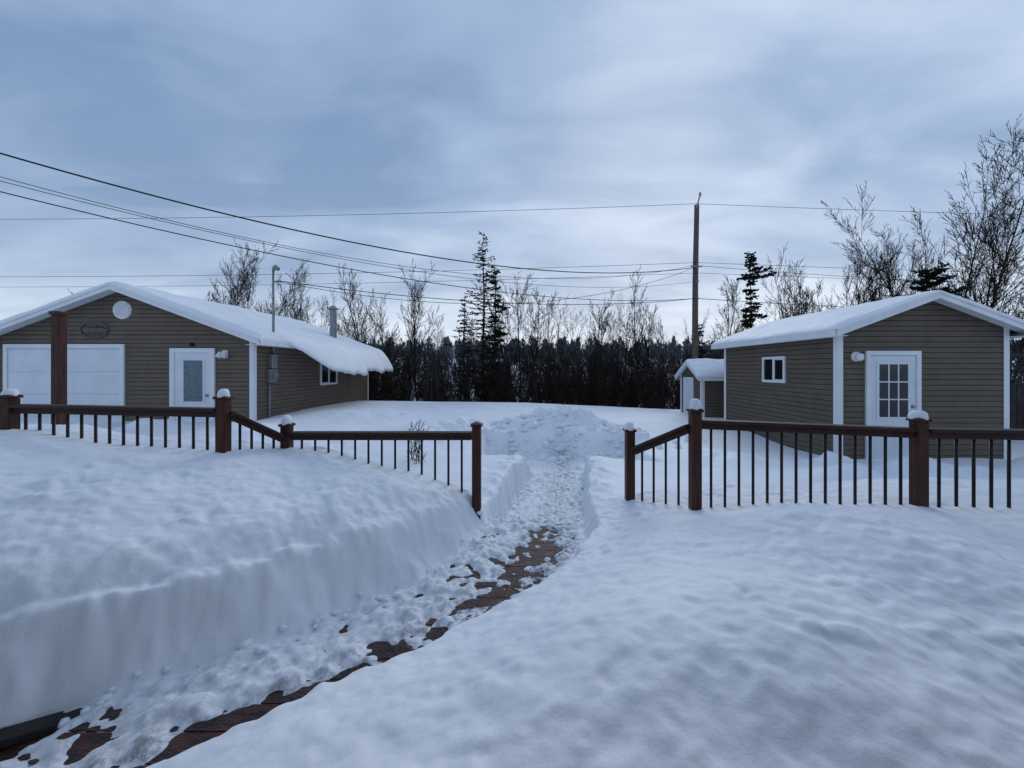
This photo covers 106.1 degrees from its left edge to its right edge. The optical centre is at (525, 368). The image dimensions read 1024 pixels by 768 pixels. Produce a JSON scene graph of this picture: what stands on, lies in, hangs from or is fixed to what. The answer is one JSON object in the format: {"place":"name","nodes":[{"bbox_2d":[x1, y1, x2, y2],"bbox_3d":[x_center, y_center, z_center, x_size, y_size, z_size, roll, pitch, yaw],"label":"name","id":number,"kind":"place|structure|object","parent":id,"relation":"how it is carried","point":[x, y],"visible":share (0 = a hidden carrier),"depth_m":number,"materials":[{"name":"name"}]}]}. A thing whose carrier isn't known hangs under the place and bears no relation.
{"place":"outdoors","nodes":[
{"label":"outdoors","id":0,"kind":"place"},
{"bbox_2d":[0,352,1023,767],"bbox_3d":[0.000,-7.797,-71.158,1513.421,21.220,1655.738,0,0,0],"label":"snow ground","id":1,"kind":"structure","parent":0,"point":[774,632],"depth_m":2.03,"materials":[{"name":"white snow"}]},
{"bbox_2d":[48,311,69,424],"bbox_3d":[-5.200,0.780,4.300,0.110,2.840,0.110,0,0,0],"label":"wooden post","id":2,"kind":"object","parent":1,"relation":"on","point":[58,357],"visible":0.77,"depth_m":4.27,"materials":[{"name":"brown wood"}]},
{"bbox_2d":[0,265,392,420],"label":"garage","id":3,"kind":"structure","parent":1,"relation":"on","point":[129,345],"depth_m":9.48,"materials":[{"name":"plastic"}]},
{"bbox_2d":[8,348,118,420],"bbox_3d":[-11.320,0.695,9.468,2.760,2.410,0.019,0,0,0],"label":"garage door","id":4,"kind":"structure","parent":3,"relation":"in","point":[92,373],"depth_m":9.46,"materials":[{"name":"white metal"}]},
{"bbox_2d":[175,353,209,420],"bbox_3d":[-8.170,0.600,9.463,0.880,2.000,0.029,0,0,0],"label":"door","id":5,"kind":"structure","parent":3,"relation":"in","point":[179,357],"depth_m":9.46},
{"bbox_2d":[319,362,336,384],"bbox_3d":[-6.672,0.075,13.100,0.055,0.910,1.100,0,0,0],"label":"window frame","id":6,"kind":"structure","parent":3,"relation":"in","point":[324,383],"depth_m":12.94,"materials":[{"name":"white plastic"}]},
{"bbox_2d":[322,364,335,382],"bbox_3d":[-6.674,0.075,13.100,0.006,0.790,0.980,0,0,0],"label":"window glass","id":7,"kind":"structure","parent":3,"relation":"in","point":[324,369],"depth_m":13.01,"materials":[{"name":"black glass"}]},
{"bbox_2d":[203,253,258,306],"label":"bare tree","id":8,"kind":"object","parent":1,"relation":"on","point":[233,290],"visible":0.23,"depth_m":19.23,"materials":[{"name":"brown plant"}]},
{"bbox_2d":[217,236,300,319],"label":"bare tree","id":9,"kind":"object","parent":1,"relation":"on","point":[253,287],"visible":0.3,"depth_m":20.96,"materials":[{"name":"brown plant"}]},
{"bbox_2d":[0,524,574,767],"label":"wooden deck","id":10,"kind":"structure","parent":1,"relation":"on","point":[86,742],"depth_m":1.88,"materials":[{"name":"brown wood"}]},
{"bbox_2d":[0,711,63,748],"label":"wooden board","id":11,"kind":"object","parent":10,"relation":"on","point":[15,734],"visible":0.98,"depth_m":1.68,"materials":[{"name":"brown wood"}]},
{"bbox_2d":[0,389,482,518],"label":"deck railing","id":12,"kind":"object","parent":10,"relation":"on","point":[12,408],"visible":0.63,"depth_m":3.51,"materials":[{"name":"brown wood"}]},
{"bbox_2d":[623,399,1023,510],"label":"deck railing","id":13,"kind":"object","parent":10,"relation":"on","point":[919,432],"visible":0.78,"depth_m":3.26,"materials":[{"name":"brown wood"}]},
{"bbox_2d":[282,291,309,318],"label":"bare tree","id":14,"kind":"object","parent":1,"relation":"on","point":[292,316],"visible":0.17,"depth_m":22.84,"materials":[{"name":"brown plant"}]},
{"bbox_2d":[283,259,325,322],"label":"bare tree","id":15,"kind":"object","parent":1,"relation":"on","point":[300,297],"visible":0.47,"depth_m":21.46,"materials":[{"name":"brown plant"}]},
{"bbox_2d":[335,263,384,395],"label":"bare tree","id":16,"kind":"object","parent":1,"relation":"on","point":[355,325],"visible":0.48,"depth_m":20.30,"materials":[{"name":"brown plant"}]},
{"bbox_2d":[29,409,709,728],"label":"snow chunks","id":17,"kind":"object","parent":1,"relation":"on","point":[106,697],"visible":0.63,"depth_m":8.11,"materials":[{"name":"white snow"}]},
{"bbox_2d":[364,278,429,399],"bbox_3d":[-6.784,-1.238,20.731,3.552,7.905,2.445,0,0,-23],"label":"bare tree","id":18,"kind":"object","parent":1,"relation":"on","point":[387,343],"visible":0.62,"depth_m":20.65,"materials":[{"name":"brown plant"}]},
{"bbox_2d":[394,257,435,400],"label":"bare tree","id":19,"kind":"object","parent":1,"relation":"on","point":[413,372],"visible":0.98,"depth_m":19.55,"materials":[{"name":"brown plant"}]},
{"bbox_2d":[409,420,428,463],"bbox_3d":[-1.766,1.237,6.262,0.348,0.830,0.440,0,0,0],"label":"garden shrub","id":20,"kind":"object","parent":1,"relation":"on","point":[415,448],"visible":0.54,"depth_m":6.26,"materials":[{"name":"plant"}]},
{"bbox_2d":[445,294,485,401],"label":"spruce tree","id":21,"kind":"object","parent":1,"relation":"on","point":[463,341],"visible":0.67,"depth_m":19.57,"materials":[{"name":"green plant"}]},
{"bbox_2d":[445,231,516,401],"bbox_3d":[-2.196,-1.998,19.065,3.590,9.504,3.357,0,0,0],"label":"larch tree","id":22,"kind":"object","parent":1,"relation":"on","point":[483,306],"visible":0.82,"depth_m":18.94,"materials":[{"name":"green plant"}]},
{"bbox_2d":[474,260,519,401],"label":"spruce tree","id":23,"kind":"object","parent":1,"relation":"on","point":[496,332],"visible":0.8,"depth_m":18.54,"materials":[{"name":"green plant"}]},
{"bbox_2d":[337,313,684,407],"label":"birch woodland","id":24,"kind":"object","parent":1,"relation":"on","point":[454,351],"visible":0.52,"depth_m":18.14,"materials":[{"name":"brown plant"}]},
{"bbox_2d":[472,271,558,402],"bbox_3d":[-0.392,-1.118,20.755,3.622,7.670,5.403,0,0,33],"label":"bare tree","id":25,"kind":"object","parent":1,"relation":"on","point":[518,347],"visible":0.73,"depth_m":19.88,"materials":[{"name":"brown plant"}]},
{"bbox_2d":[68,282,1020,405],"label":"bare woodland","id":26,"kind":"object","parent":1,"relation":"on","point":[611,348],"visible":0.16,"depth_m":19.61,"materials":[{"name":"brown plant"}]},
{"bbox_2d":[369,339,723,408],"bbox_3d":[0.986,0.079,24.726,51.144,5.262,17.354,0,0,0],"label":"brush thicket","id":27,"kind":"object","parent":1,"relation":"on","point":[651,402],"visible":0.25,"depth_m":18.55,"materials":[{"name":"black plant"}]},
{"bbox_2d":[578,289,623,405],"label":"bare tree","id":28,"kind":"object","parent":1,"relation":"on","point":[603,329],"visible":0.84,"depth_m":18.40,"materials":[{"name":"brown plant"}]},
{"bbox_2d":[610,266,662,407],"bbox_3d":[6.277,-1.411,20.610,3.605,8.260,2.478,0,0,-26],"label":"bare tree","id":29,"kind":"object","parent":1,"relation":"on","point":[636,344],"visible":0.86,"depth_m":20.48,"materials":[{"name":"brown plant"}]},
{"bbox_2d":[361,335,1023,374],"bbox_3d":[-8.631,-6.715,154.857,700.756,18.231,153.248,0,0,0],"label":"distant forest","id":30,"kind":"object","parent":1,"relation":"on","point":[675,345],"visible":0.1,"depth_m":109.52,"materials":[{"name":"black plant"}]},
{"bbox_2d":[690,192,702,358],"bbox_3d":[7.050,-2.224,15.960,0.500,10.053,0.360,0,0,0],"label":"utility pole","id":31,"kind":"object","parent":1,"relation":"on","point":[695,291],"visible":0.71,"depth_m":15.90,"materials":[{"name":"brown wood"}]},
{"bbox_2d":[0,152,1022,312],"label":"power lines","id":32,"kind":"object","parent":31,"relation":"attached to","point":[287,283],"visible":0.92,"depth_m":11.13,"materials":[{"name":"black metal"}]},
{"bbox_2d":[674,358,723,417],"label":"garden shed","id":33,"kind":"structure","parent":1,"relation":"on","point":[702,380],"depth_m":13.00,"materials":[{"name":"plastic"}]},
{"bbox_2d":[685,379,691,413],"bbox_3d":[5.920,1.135,13.950,0.013,1.530,0.660,0,0,0],"label":"door","id":34,"kind":"structure","parent":33,"relation":"in","point":[688,382],"depth_m":13.94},
{"bbox_2d":[688,323,709,358],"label":"spruce tree","id":35,"kind":"object","parent":1,"relation":"on","point":[700,332],"visible":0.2,"depth_m":18.91,"materials":[{"name":"green plant"}]},
{"bbox_2d":[700,275,749,358],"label":"bare tree","id":36,"kind":"object","parent":1,"relation":"on","point":[728,320],"visible":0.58,"depth_m":21.02,"materials":[{"name":"brown plant"}]},
{"bbox_2d":[736,251,775,328],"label":"spruce tree","id":37,"kind":"object","parent":1,"relation":"on","point":[751,259],"visible":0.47,"depth_m":19.92,"materials":[{"name":"green plant"}]},
{"bbox_2d":[768,269,815,319],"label":"bare tree","id":38,"kind":"object","parent":1,"relation":"on","point":[778,299],"visible":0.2,"depth_m":18.27,"materials":[{"name":"brown plant"}]},
{"bbox_2d":[760,240,896,318],"bbox_3d":[13.570,-1.601,17.906,4.487,8.630,3.537,0,0,0],"label":"bare tree","id":39,"kind":"object","parent":1,"relation":"on","point":[795,297],"visible":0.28,"depth_m":17.91,"materials":[{"name":"brown plant"}]},
{"bbox_2d":[793,238,902,313],"bbox_3d":[14.258,-1.470,16.991,3.920,8.374,4.872,0,0,28],"label":"bare tree","id":40,"kind":"object","parent":1,"relation":"on","point":[864,294],"visible":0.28,"depth_m":16.23,"materials":[{"name":"brown plant"}]},
{"bbox_2d":[711,290,1023,458],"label":"storage shed","id":41,"kind":"structure","parent":1,"relation":"on","point":[941,358],"depth_m":7.48,"materials":[{"name":"plastic"}]},
{"bbox_2d":[764,359,782,379],"bbox_3d":[6.064,0.015,9.395,0.006,0.510,0.730,0,0,0],"label":"window glass","id":42,"kind":"structure","parent":41,"relation":"in","point":[767,362],"depth_m":9.48,"materials":[{"name":"black glass"}]},
{"bbox_2d":[762,356,785,382],"bbox_3d":[6.062,0.015,9.395,0.055,0.630,0.850,0,0,0],"label":"window frame","id":43,"kind":"structure","parent":41,"relation":"in","point":[783,358],"depth_m":9.35,"materials":[{"name":"white plastic"}]},
{"bbox_2d":[871,356,915,458],"bbox_3d":[7.130,0.870,7.463,0.880,2.260,0.029,0,0,0],"label":"door","id":44,"kind":"structure","parent":41,"relation":"in","point":[877,442],"depth_m":7.46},
{"bbox_2d":[847,209,956,302],"bbox_3d":[15.708,-1.691,16.295,2.709,8.818,6.544,0,0,30],"label":"bare tree","id":45,"kind":"object","parent":1,"relation":"on","point":[925,260],"visible":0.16,"depth_m":14.62,"materials":[{"name":"brown plant"}]},
{"bbox_2d":[821,114,1023,367],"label":"bare tree","id":46,"kind":"object","parent":1,"relation":"on","point":[1004,264],"visible":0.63,"depth_m":13.27,"materials":[{"name":"brown plant"}]},
{"bbox_2d":[893,262,1021,382],"bbox_3d":[15.400,-0.493,14.813,5.236,6.935,5.234,0,0,34],"label":"spruce tree","id":47,"kind":"object","parent":1,"relation":"on","point":[939,279],"visible":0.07,"depth_m":14.44,"materials":[{"name":"green plant"}]},
{"bbox_2d":[1003,260,1023,382],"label":"bare tree","id":48,"kind":"object","parent":1,"relation":"on","point":[1013,346],"visible":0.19,"depth_m":15.33,"materials":[{"name":"brown plant"}]},
{"bbox_2d":[1010,353,1023,428],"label":"lattice fence","id":49,"kind":"object","parent":1,"relation":"on","point":[1016,405],"visible":0.16,"depth_m":9.40,"materials":[{"name":"brown wood"}]},
{"bbox_2d":[0,0,1023,350],"label":"sky","id":50,"kind":"structure","parent":0,"point":[292,111],"materials":[{"name":"blue"}]}
]}

